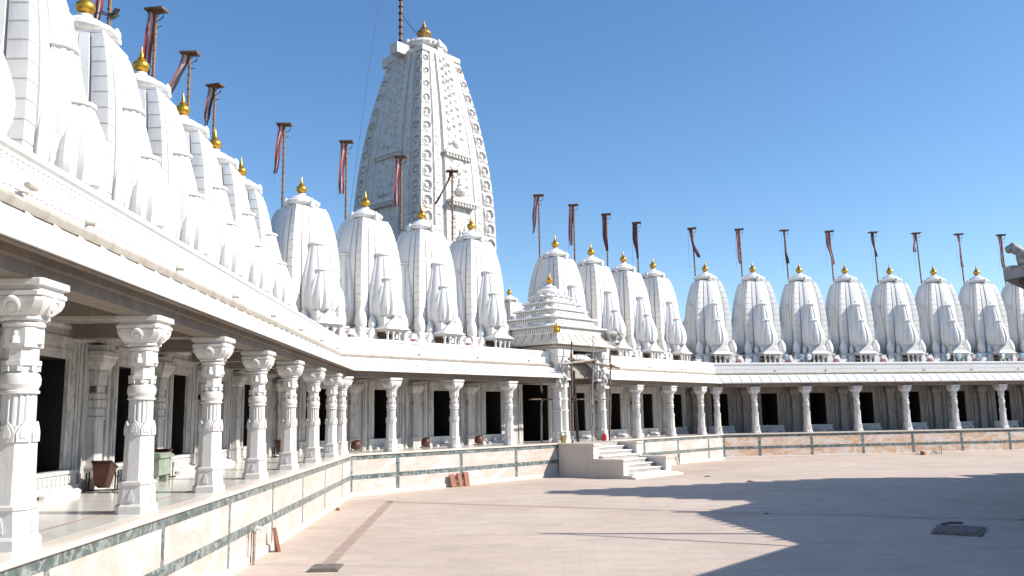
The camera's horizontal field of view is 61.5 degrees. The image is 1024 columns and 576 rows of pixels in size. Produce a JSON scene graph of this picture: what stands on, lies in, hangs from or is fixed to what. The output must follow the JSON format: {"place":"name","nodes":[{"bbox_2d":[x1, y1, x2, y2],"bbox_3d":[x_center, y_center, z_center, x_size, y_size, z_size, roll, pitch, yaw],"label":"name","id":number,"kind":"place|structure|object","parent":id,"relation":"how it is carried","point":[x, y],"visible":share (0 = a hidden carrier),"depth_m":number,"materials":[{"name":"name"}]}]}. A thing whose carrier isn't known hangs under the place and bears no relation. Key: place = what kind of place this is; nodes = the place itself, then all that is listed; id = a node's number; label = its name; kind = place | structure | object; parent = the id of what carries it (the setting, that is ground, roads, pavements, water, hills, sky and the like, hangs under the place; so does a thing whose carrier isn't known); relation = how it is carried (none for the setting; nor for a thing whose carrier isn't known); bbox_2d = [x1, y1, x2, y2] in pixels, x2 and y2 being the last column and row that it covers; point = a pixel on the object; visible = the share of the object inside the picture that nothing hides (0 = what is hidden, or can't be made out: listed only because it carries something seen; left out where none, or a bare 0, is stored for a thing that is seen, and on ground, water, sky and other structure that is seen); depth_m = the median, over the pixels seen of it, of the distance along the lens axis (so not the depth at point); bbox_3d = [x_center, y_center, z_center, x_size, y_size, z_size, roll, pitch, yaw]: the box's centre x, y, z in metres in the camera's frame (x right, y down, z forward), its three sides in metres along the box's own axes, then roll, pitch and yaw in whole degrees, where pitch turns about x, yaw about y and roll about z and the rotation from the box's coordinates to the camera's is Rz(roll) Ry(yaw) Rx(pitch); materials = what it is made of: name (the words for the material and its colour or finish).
{"place":"outdoors","nodes":[
{"label":"outdoors","id":0,"kind":"place"},
{"bbox_2d":[0,47,14,136],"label":"shrine tower","id":1,"kind":"structure","parent":0,"point":[7,101],"depth_m":12.38,"materials":[{"name":"stone"}]},
{"bbox_2d":[0,0,111,196],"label":"shrine tower","id":2,"kind":"structure","parent":0,"point":[55,122],"depth_m":15.18,"materials":[{"name":"stone"}]},
{"bbox_2d":[70,0,172,233],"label":"shrine tower","id":3,"kind":"structure","parent":0,"point":[137,185],"depth_m":18.55,"materials":[{"name":"stone"}]},
{"bbox_2d":[97,8,119,20],"bbox_3d":[-9.135,-6.204,19.478,0.517,0.253,0.486,2,-9,-21],"label":"bird","id":4,"kind":"object","parent":3,"relation":"on","point":[114,14],"visible":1,"depth_m":19.52},
{"bbox_2d":[132,47,215,259],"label":"shrine tower","id":5,"kind":"structure","parent":0,"point":[191,224],"depth_m":21.85,"materials":[{"name":"stone"}]},
{"bbox_2d":[94,0,111,26],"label":"flagpole","id":6,"kind":"object","parent":5,"relation":"on","point":[99,4],"visible":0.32,"depth_m":22.88,"materials":[{"name":"fabric"}]},
{"bbox_2d":[176,93,248,280],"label":"shrine tower","id":7,"kind":"structure","parent":0,"point":[230,252],"depth_m":25.14,"materials":[{"name":"stone"}]},
{"bbox_2d":[143,6,168,78],"bbox_3d":[-10.933,-6.792,26.210,0.645,3.585,0.400,-2,-9,9],"label":"flagpole","id":8,"kind":"object","parent":7,"relation":"on","point":[150,39],"visible":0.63,"depth_m":26.31,"materials":[{"name":"fabric"}]},
{"bbox_2d":[210,129,273,295],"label":"shrine tower","id":9,"kind":"structure","parent":0,"point":[260,274],"depth_m":28.43,"materials":[{"name":"stone"}]},
{"bbox_2d":[169,50,200,117],"bbox_3d":[-11.427,-6.315,29.369,1.342,3.585,0.400,-1,-9,0],"label":"flagpole","id":10,"kind":"object","parent":9,"relation":"on","point":[186,57],"visible":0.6,"depth_m":29.45,"materials":[{"name":"black metal"}]},
{"bbox_2d":[271,177,356,337],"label":"shrine tower","id":11,"kind":"structure","parent":0,"point":[301,226],"depth_m":33.68,"materials":[{"name":"stone"}]},
{"bbox_2d":[273,122,292,207],"bbox_3d":[-9.549,-5.092,35.766,0.696,3.585,0.406,-1,-9,-2],"label":"flagpole","id":12,"kind":"object","parent":11,"relation":"on","point":[282,126],"visible":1,"depth_m":35.76,"materials":[{"name":"fabric"}]},
{"bbox_2d":[336,191,418,341],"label":"shrine tower","id":13,"kind":"structure","parent":0,"point":[370,278],"depth_m":35.90,"materials":[{"name":"stone"}]},
{"bbox_2d":[338,140,353,219],"bbox_3d":[-7.373,-4.772,38.154,0.645,3.585,0.400,-1,-8,0],"label":"flagpole","id":14,"kind":"object","parent":13,"relation":"on","point":[343,161],"visible":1,"depth_m":38.16,"materials":[{"name":"fabric"}]},
{"bbox_2d":[396,204,472,345],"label":"shrine tower","id":15,"kind":"structure","parent":0,"point":[429,305],"depth_m":38.34,"materials":[{"name":"stone"}]},
{"bbox_2d":[393,155,408,230],"bbox_3d":[-5.248,-4.455,40.524,0.645,3.585,0.413,-3,-8,13],"label":"flagpole","id":16,"kind":"object","parent":15,"relation":"on","point":[399,168],"visible":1,"depth_m":40.53,"materials":[{"name":"fabric"}]},
{"bbox_2d":[66,0,1023,321],"label":"sky","id":17,"kind":"structure","parent":0,"point":[896,119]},
{"bbox_2d":[576,243,635,356],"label":"shrine tower","id":18,"kind":"structure","parent":0,"point":[601,300],"depth_m":48.27,"materials":[{"name":"stone"}]},
{"bbox_2d":[568,204,578,262],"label":"flagpole","id":19,"kind":"object","parent":18,"relation":"on","point":[571,221],"visible":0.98,"depth_m":50.46,"materials":[{"name":"fabric"}]},
{"bbox_2d":[234,452,1023,575],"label":"courtyard ground","id":20,"kind":"structure","parent":0,"point":[428,537],"depth_m":21.10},
{"bbox_2d":[0,133,354,575],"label":"arcade gallery","id":21,"kind":"object","parent":20,"relation":"on","point":[107,260],"visible":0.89,"depth_m":14.86,"materials":[{"name":"stone"}]},
{"bbox_2d":[17,181,38,195],"bbox_3d":[-5.125,-1.041,9.093,0.165,0.123,0.185,-1,-8,-3],"label":"security camera","id":22,"kind":"object","parent":21,"relation":"attached to","point":[31,186],"visible":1,"depth_m":9.08,"materials":[{"name":"plastic"}]},
{"bbox_2d":[0,277,69,552],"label":"marble column","id":23,"kind":"structure","parent":21,"relation":"on","point":[30,307],"depth_m":8.74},
{"bbox_2d":[35,332,85,499],"bbox_3d":[-8.543,2.218,14.906,2.117,2.770,1.800,-1,-8,-3],"label":"doorway","id":24,"kind":"structure","parent":21,"relation":"in","point":[57,484],"depth_m":15.44,"materials":[{"name":"stone"}]},
{"bbox_2d":[83,460,118,491],"bbox_3d":[-7.544,3.459,15.903,0.532,0.551,0.537,0,-9,-8],"label":"litter bin","id":25,"kind":"object","parent":21,"relation":"on","point":[104,472],"visible":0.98,"depth_m":15.78,"materials":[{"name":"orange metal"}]},
{"bbox_2d":[107,347,130,484],"bbox_3d":[-8.691,2.704,18.166,2.117,2.770,1.800,-1,-8,-3],"label":"doorway","id":26,"kind":"structure","parent":21,"relation":"in","point":[119,404],"depth_m":18.11,"materials":[{"name":"stone"}]},
{"bbox_2d":[114,315,173,514],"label":"marble column","id":27,"kind":"structure","parent":21,"relation":"on","point":[144,338],"depth_m":11.99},
{"bbox_2d":[153,452,173,483],"bbox_3d":[-7.371,3.705,17.742,0.520,0.600,0.800,-1,-8,-3],"label":"offering box","id":28,"kind":"object","parent":21,"relation":"on","point":[162,467],"visible":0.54,"depth_m":17.66,"materials":[{"name":"green metal"}]},
{"bbox_2d":[154,449,175,477],"bbox_3d":[-7.902,3.925,19.267,0.532,0.629,0.576,-2,-8,5],"label":"litter bin","id":29,"kind":"object","parent":21,"relation":"on","point":[163,450],"visible":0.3,"depth_m":19.48,"materials":[{"name":"metal"}]},
{"bbox_2d":[166,358,197,473],"bbox_3d":[-8.838,3.190,21.427,2.117,2.770,1.800,-1,-8,-3],"label":"doorway","id":30,"kind":"structure","parent":21,"relation":"in","point":[176,386],"depth_m":21.92,"materials":[{"name":"stone"}]},
{"bbox_2d":[191,337,235,492],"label":"marble column","id":31,"kind":"structure","parent":21,"relation":"on","point":[212,354],"depth_m":15.25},
{"bbox_2d":[221,368,234,465],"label":"doorway","id":32,"kind":"structure","parent":21,"relation":"in","point":[225,460],"depth_m":25.33,"materials":[{"name":"stone"}]},
{"bbox_2d":[240,372,250,459],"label":"doorway","id":33,"kind":"structure","parent":21,"relation":"in","point":[245,392],"depth_m":28.06,"materials":[{"name":"stone"}]},
{"bbox_2d":[241,351,275,479],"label":"marble column","id":34,"kind":"structure","parent":21,"relation":"on","point":[258,365],"depth_m":18.51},
{"bbox_2d":[236,158,293,307],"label":"shrine tower","id":35,"kind":"structure","parent":21,"relation":"on","point":[283,290],"depth_m":31.72,"materials":[{"name":"stone"}]},
{"bbox_2d":[204,83,224,139],"bbox_3d":[-11.228,-5.886,32.278,0.688,3.585,0.400,-3,-9,14],"label":"flagpole","id":36,"kind":"object","parent":35,"relation":"on","point":[212,91],"visible":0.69,"depth_m":32.40,"materials":[{"name":"black metal"}]},
{"bbox_2d":[271,440,280,456],"bbox_3d":[-7.772,5.404,29.062,0.532,0.574,0.538,-2,-8,6],"label":"litter bin","id":37,"kind":"object","parent":21,"relation":"on","point":[278,444],"visible":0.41,"depth_m":28.91,"materials":[{"name":"metal"}]},
{"bbox_2d":[275,360,304,469],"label":"marble column","id":38,"kind":"structure","parent":21,"relation":"on","point":[290,372],"depth_m":21.77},
{"bbox_2d":[302,368,325,462],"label":"marble column","id":39,"kind":"structure","parent":21,"relation":"on","point":[313,378],"depth_m":25.03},
{"bbox_2d":[322,373,342,456],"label":"marble column","id":40,"kind":"structure","parent":21,"relation":"on","point":[331,382],"depth_m":28.29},
{"bbox_2d":[336,376,353,454],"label":"marble column","id":41,"kind":"structure","parent":21,"relation":"on","point":[341,395],"depth_m":30.40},
{"bbox_2d":[250,526,261,564],"bbox_3d":[-4.857,4.878,16.329,0.228,0.710,0.132,4,-10,-31],"label":"stand pipe","id":42,"kind":"object","parent":20,"relation":"on","point":[254,531],"visible":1,"depth_m":16.32,"materials":[{"name":"white plastic"}]},
{"bbox_2d":[273,527,280,551],"bbox_3d":[-4.906,5.215,17.871,0.060,0.500,0.240,-10,-3,-32],"label":"stone slab","id":43,"kind":"object","parent":20,"relation":"on","point":[276,543],"depth_m":17.78,"materials":[{"name":"red stone"}]},
{"bbox_2d":[307,563,343,571],"bbox_3d":[-3.389,5.088,15.681,0.540,0.050,0.660,-1,-8,-2],"label":"drain cover","id":44,"kind":"object","parent":20,"relation":"on","point":[333,567],"visible":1,"depth_m":15.52,"materials":[{"name":"metal"}]},
{"bbox_2d":[321,501,393,563],"bbox_3d":[-3.726,6.070,22.092,0.260,0.001,12.143,-1,-8,-3],"label":"inlay strip","id":45,"kind":"object","parent":20,"relation":"on","point":[335,556],"visible":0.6,"depth_m":19.89,"materials":[{"name":"pink stone"}]},
{"bbox_2d":[353,22,495,251],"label":"temple spire","id":46,"kind":"structure","parent":20,"relation":"on","point":[423,118],"depth_m":48.60,"materials":[{"name":"stone"}]},
{"bbox_2d":[398,0,416,42],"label":"tall mast","id":47,"kind":"object","parent":46,"relation":"on","point":[400,20],"visible":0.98,"depth_m":50.26,"materials":[{"name":"black metal"}]},
{"bbox_2d":[272,336,724,496],"bbox_3d":[0.416,6.220,42.696,7.648,5.630,31.987,-8,-11,41],"label":"arcade gallery","id":48,"kind":"object","parent":20,"relation":"on","point":[424,370],"visible":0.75,"depth_m":37.02,"materials":[{"name":"stone"}]},
{"bbox_2d":[297,378,336,452],"bbox_3d":[-7.848,4.935,33.294,2.117,2.770,1.800,-8,-11,41],"label":"doorway","id":49,"kind":"structure","parent":48,"relation":"in","point":[303,394],"depth_m":32.56,"materials":[{"name":"stone"}]},
{"bbox_2d":[349,440,361,450],"bbox_3d":[-6.010,6.068,33.179,0.414,0.422,0.379,6,-11,-41],"label":"clay pot","id":50,"kind":"object","parent":48,"relation":"on","point":[355,445],"visible":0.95,"depth_m":33.06,"materials":[{"name":"ceramic"}]},
{"bbox_2d":[367,380,402,449],"bbox_3d":[-5.655,5.263,35.737,2.117,2.770,1.800,-8,-11,41],"label":"doorway","id":51,"kind":"structure","parent":48,"relation":"in","point":[377,399],"depth_m":35.87,"materials":[{"name":"stone"}]},
{"bbox_2d":[380,378,402,451],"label":"marble column","id":52,"kind":"structure","parent":48,"relation":"on","point":[390,385],"depth_m":32.11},
{"bbox_2d":[427,382,449,445],"bbox_3d":[-3.461,5.591,38.179,2.117,2.770,1.800,-8,-11,41],"label":"doorway","id":53,"kind":"structure","parent":48,"relation":"in","point":[439,399],"depth_m":38.30,"materials":[{"name":"stone"}]},
{"bbox_2d":[444,380,463,447],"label":"marble column","id":54,"kind":"structure","parent":48,"relation":"on","point":[453,387],"depth_m":34.55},
{"bbox_2d":[449,217,519,348],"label":"shrine tower","id":55,"kind":"structure","parent":48,"relation":"on","point":[482,316],"depth_m":40.79,"materials":[{"name":"stone"}]},
{"bbox_2d":[434,169,458,240],"bbox_3d":[-3.292,-4.129,42.925,1.239,3.585,0.463,1,-8,-11],"label":"flagpole","id":56,"kind":"object","parent":55,"relation":"on","point":[450,172],"visible":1,"depth_m":43.03,"materials":[{"name":"black metal"}]},
{"bbox_2d":[480,383,504,443],"bbox_3d":[-1.267,5.919,40.624,2.117,2.770,1.800,-8,-11,41],"label":"doorway","id":57,"kind":"structure","parent":48,"relation":"in","point":[492,419],"depth_m":40.69,"materials":[{"name":"stone"}]},
{"bbox_2d":[499,381,517,444],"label":"marble column","id":58,"kind":"structure","parent":48,"relation":"on","point":[508,388],"depth_m":37.00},
{"bbox_2d":[504,288,523,319],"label":"shrine tower","id":59,"kind":"structure","parent":48,"relation":"on","point":[511,304],"depth_m":50.99,"materials":[{"name":"stone"}]},
{"bbox_2d":[518,384,553,441],"bbox_3d":[-0.456,6.141,44.012,4.640,3.340,2.720,-8,-11,41],"label":"doorway","id":60,"kind":"structure","parent":48,"relation":"in","point":[529,416],"depth_m":43.68,"materials":[{"name":"stone"}]},
{"bbox_2d":[528,236,589,354],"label":"shrine tower","id":61,"kind":"structure","parent":48,"relation":"on","point":[557,265],"depth_m":46.45,"materials":[{"name":"stone"}]},
{"bbox_2d":[532,194,543,257],"bbox_3d":[1.463,-3.446,48.038,0.696,3.585,0.400,-1,-9,3],"label":"flagpole","id":62,"kind":"object","parent":61,"relation":"on","point":[536,201],"visible":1,"depth_m":48.11,"materials":[{"name":"black metal"}]},
{"bbox_2d":[506,274,623,442],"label":"entrance pavilion","id":63,"kind":"structure","parent":48,"relation":"on","point":[552,320],"depth_m":41.27,"materials":[{"name":"beige stone"}]},
{"bbox_2d":[529,335,619,442],"bbox_3d":[3.125,4.752,40.799,1.546,5.009,5.522,-8,-11,41],"label":"bamboo scaffold","id":64,"kind":"object","parent":48,"relation":"on","point":[592,361],"visible":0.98,"depth_m":40.08,"materials":[{"name":"brown wood"}]},
{"bbox_2d":[569,385,591,438],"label":"doorway","id":65,"kind":"structure","parent":48,"relation":"in","point":[580,390],"depth_m":45.61,"materials":[{"name":"stone"}]},
{"bbox_2d":[606,386,627,436],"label":"doorway","id":66,"kind":"structure","parent":48,"relation":"in","point":[616,392],"depth_m":48.07,"materials":[{"name":"stone"}]},
{"bbox_2d":[628,385,643,437],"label":"marble column","id":67,"kind":"structure","parent":48,"relation":"attached to","point":[636,390],"depth_m":44.33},
{"bbox_2d":[640,387,659,435],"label":"doorway","id":68,"kind":"structure","parent":48,"relation":"in","point":[647,417],"depth_m":50.49,"materials":[{"name":"stone"}]},
{"bbox_2d":[641,257,695,361],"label":"shrine tower","id":69,"kind":"structure","parent":48,"relation":"on","point":[671,337],"depth_m":52.97,"materials":[{"name":"stone"}]},
{"bbox_2d":[632,221,641,272],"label":"flagpole","id":70,"kind":"object","parent":69,"relation":"on","point":[634,233],"visible":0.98,"depth_m":55.43,"materials":[{"name":"fabric"}]},
{"bbox_2d":[662,386,676,436],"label":"marble column","id":71,"kind":"structure","parent":48,"relation":"attached to","point":[669,391],"depth_m":46.77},
{"bbox_2d":[673,388,688,433],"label":"doorway","id":72,"kind":"structure","parent":48,"relation":"in","point":[678,411],"depth_m":52.99,"materials":[{"name":"stone"}]},
{"bbox_2d":[709,387,722,433],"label":"marble column","id":73,"kind":"structure","parent":48,"relation":"on","point":[716,392],"depth_m":50.62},
{"bbox_2d":[558,441,682,479],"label":"stone staircase","id":74,"kind":"structure","parent":20,"relation":"on","point":[614,459],"depth_m":38.02,"materials":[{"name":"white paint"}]},
{"bbox_2d":[390,501,1023,519],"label":"inlay strip","id":75,"kind":"object","parent":20,"relation":"on","point":[723,512],"visible":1,"depth_m":23.48,"materials":[{"name":"pink stone"}]},
{"bbox_2d":[685,361,1023,459],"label":"arcade gallery","id":76,"kind":"object","parent":20,"relation":"on","point":[782,434],"visible":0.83,"depth_m":53.40,"materials":[{"name":"stone"}]},
{"bbox_2d":[693,387,706,434],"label":"marble column","id":77,"kind":"structure","parent":76,"relation":"attached to","point":[700,392],"depth_m":49.22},
{"bbox_2d":[706,388,735,432],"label":"doorway","id":78,"kind":"structure","parent":76,"relation":"in","point":[726,409],"depth_m":53.67,"materials":[{"name":"stone"}]},
{"bbox_2d":[747,387,760,432],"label":"marble column","id":79,"kind":"structure","parent":76,"relation":"attached to","point":[754,392],"depth_m":51.02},
{"bbox_2d":[757,387,784,431],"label":"doorway","id":80,"kind":"structure","parent":76,"relation":"in","point":[768,401],"depth_m":54.32,"materials":[{"name":"stone"}]},
{"bbox_2d":[798,386,812,431],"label":"marble column","id":81,"kind":"structure","parent":76,"relation":"attached to","point":[805,391],"depth_m":51.57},
{"bbox_2d":[808,387,833,430],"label":"doorway","id":82,"kind":"structure","parent":76,"relation":"in","point":[818,410],"depth_m":54.90,"materials":[{"name":"stone"}]},
{"bbox_2d":[848,386,863,430],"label":"marble column","id":83,"kind":"structure","parent":76,"relation":"attached to","point":[855,390],"depth_m":52.12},
{"bbox_2d":[853,386,881,429],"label":"doorway","id":84,"kind":"structure","parent":76,"relation":"in","point":[866,401],"depth_m":55.46,"materials":[{"name":"stone"}]},
{"bbox_2d":[897,385,912,429],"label":"marble column","id":85,"kind":"structure","parent":76,"relation":"attached to","point":[905,390],"depth_m":52.68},
{"bbox_2d":[899,386,927,428],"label":"doorway","id":86,"kind":"structure","parent":76,"relation":"in","point":[919,422],"depth_m":55.95,"materials":[{"name":"stone"}]},
{"bbox_2d":[945,385,961,428],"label":"marble column","id":87,"kind":"structure","parent":76,"relation":"attached to","point":[953,390],"depth_m":53.23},
{"bbox_2d":[945,385,973,427],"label":"doorway","id":88,"kind":"structure","parent":76,"relation":"in","point":[961,400],"depth_m":56.44,"materials":[{"name":"stone"}]},
{"bbox_2d":[992,384,1008,427],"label":"marble column","id":89,"kind":"structure","parent":76,"relation":"attached to","point":[1000,389],"depth_m":53.79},
{"bbox_2d":[989,385,1018,426],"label":"doorway","id":90,"kind":"structure","parent":76,"relation":"in","point":[994,397],"depth_m":56.97,"materials":[{"name":"stone"}]},
{"bbox_2d":[930,524,985,536],"bbox_3d":[9.987,5.404,19.242,1.000,0.050,1.560,-6,-10,31],"label":"drain cover","id":91,"kind":"object","parent":20,"relation":"on","point":[962,530],"visible":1,"depth_m":19.00,"materials":[{"name":"metal"}]},
{"bbox_2d":[611,253,667,359],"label":"shrine tower","id":92,"kind":"structure","parent":0,"point":[641,336],"depth_m":50.54,"materials":[{"name":"stone"}]},
{"bbox_2d":[601,213,610,266],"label":"flagpole","id":93,"kind":"object","parent":92,"relation":"on","point":[604,227],"visible":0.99,"depth_m":52.92,"materials":[{"name":"fabric"}]},
{"bbox_2d":[682,261,744,362],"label":"shrine tower","id":94,"kind":"structure","parent":0,"point":[707,323],"depth_m":54.64,"materials":[{"name":"stone"}]},
{"bbox_2d":[687,227,699,276],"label":"flagpole","id":95,"kind":"object","parent":94,"relation":"on","point":[690,229],"visible":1,"depth_m":57.29,"materials":[{"name":"fabric"}]},
{"bbox_2d":[731,263,793,362],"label":"shrine tower","id":96,"kind":"structure","parent":0,"point":[759,332],"depth_m":55.19,"materials":[{"name":"stone"}]},
{"bbox_2d":[734,228,743,276],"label":"flagpole","id":97,"kind":"object","parent":96,"relation":"on","point":[738,237],"visible":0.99,"depth_m":57.89,"materials":[{"name":"fabric"}]},
{"bbox_2d":[779,262,841,361],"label":"shrine tower","id":98,"kind":"structure","parent":0,"point":[803,320],"depth_m":55.77,"materials":[{"name":"stone"}]},
{"bbox_2d":[779,229,789,278],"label":"flagpole","id":99,"kind":"object","parent":98,"relation":"on","point":[785,248],"visible":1,"depth_m":58.34,"materials":[{"name":"black metal"}]},
{"bbox_2d":[825,264,888,361],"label":"shrine tower","id":100,"kind":"structure","parent":0,"point":[849,315],"depth_m":56.33,"materials":[{"name":"stone"}]},
{"bbox_2d":[824,230,834,281],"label":"flagpole","id":101,"kind":"object","parent":100,"relation":"on","point":[828,238],"visible":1,"depth_m":59.00,"materials":[{"name":"black metal"}]},
{"bbox_2d":[870,265,934,361],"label":"shrine tower","id":102,"kind":"structure","parent":0,"point":[896,319],"depth_m":56.86,"materials":[{"name":"stone"}]},
{"bbox_2d":[867,231,878,282],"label":"flagpole","id":103,"kind":"object","parent":102,"relation":"on","point":[873,240],"visible":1,"depth_m":59.53,"materials":[{"name":"black metal"}]},
{"bbox_2d":[915,265,978,361],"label":"shrine tower","id":104,"kind":"structure","parent":0,"point":[940,316],"depth_m":57.45,"materials":[{"name":"stone"}]},
{"bbox_2d":[910,232,921,282],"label":"flagpole","id":105,"kind":"object","parent":104,"relation":"on","point":[914,238],"visible":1,"depth_m":60.08,"materials":[{"name":"black metal"}]},
{"bbox_2d":[958,266,1023,360],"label":"shrine tower","id":106,"kind":"structure","parent":0,"point":[985,320],"depth_m":57.99,"materials":[{"name":"stone"}]},
{"bbox_2d":[953,233,964,283],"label":"flagpole","id":107,"kind":"object","parent":106,"relation":"on","point":[960,253],"visible":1,"depth_m":60.59,"materials":[{"name":"black metal"}]},
{"bbox_2d":[1001,282,1023,353],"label":"shrine tower","id":108,"kind":"structure","parent":0,"point":[1012,296],"depth_m":58.83,"materials":[{"name":"stone"}]},
{"bbox_2d":[995,234,1006,283],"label":"flagpole","id":109,"kind":"object","parent":108,"relation":"on","point":[999,237],"visible":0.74,"depth_m":61.19,"materials":[{"name":"black metal"}]},
{"bbox_2d":[1003,242,1023,288],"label":"neighbouring temple","id":110,"kind":"structure","parent":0,"point":[1013,274],"depth_m":23.39,"materials":[{"name":"stone"}]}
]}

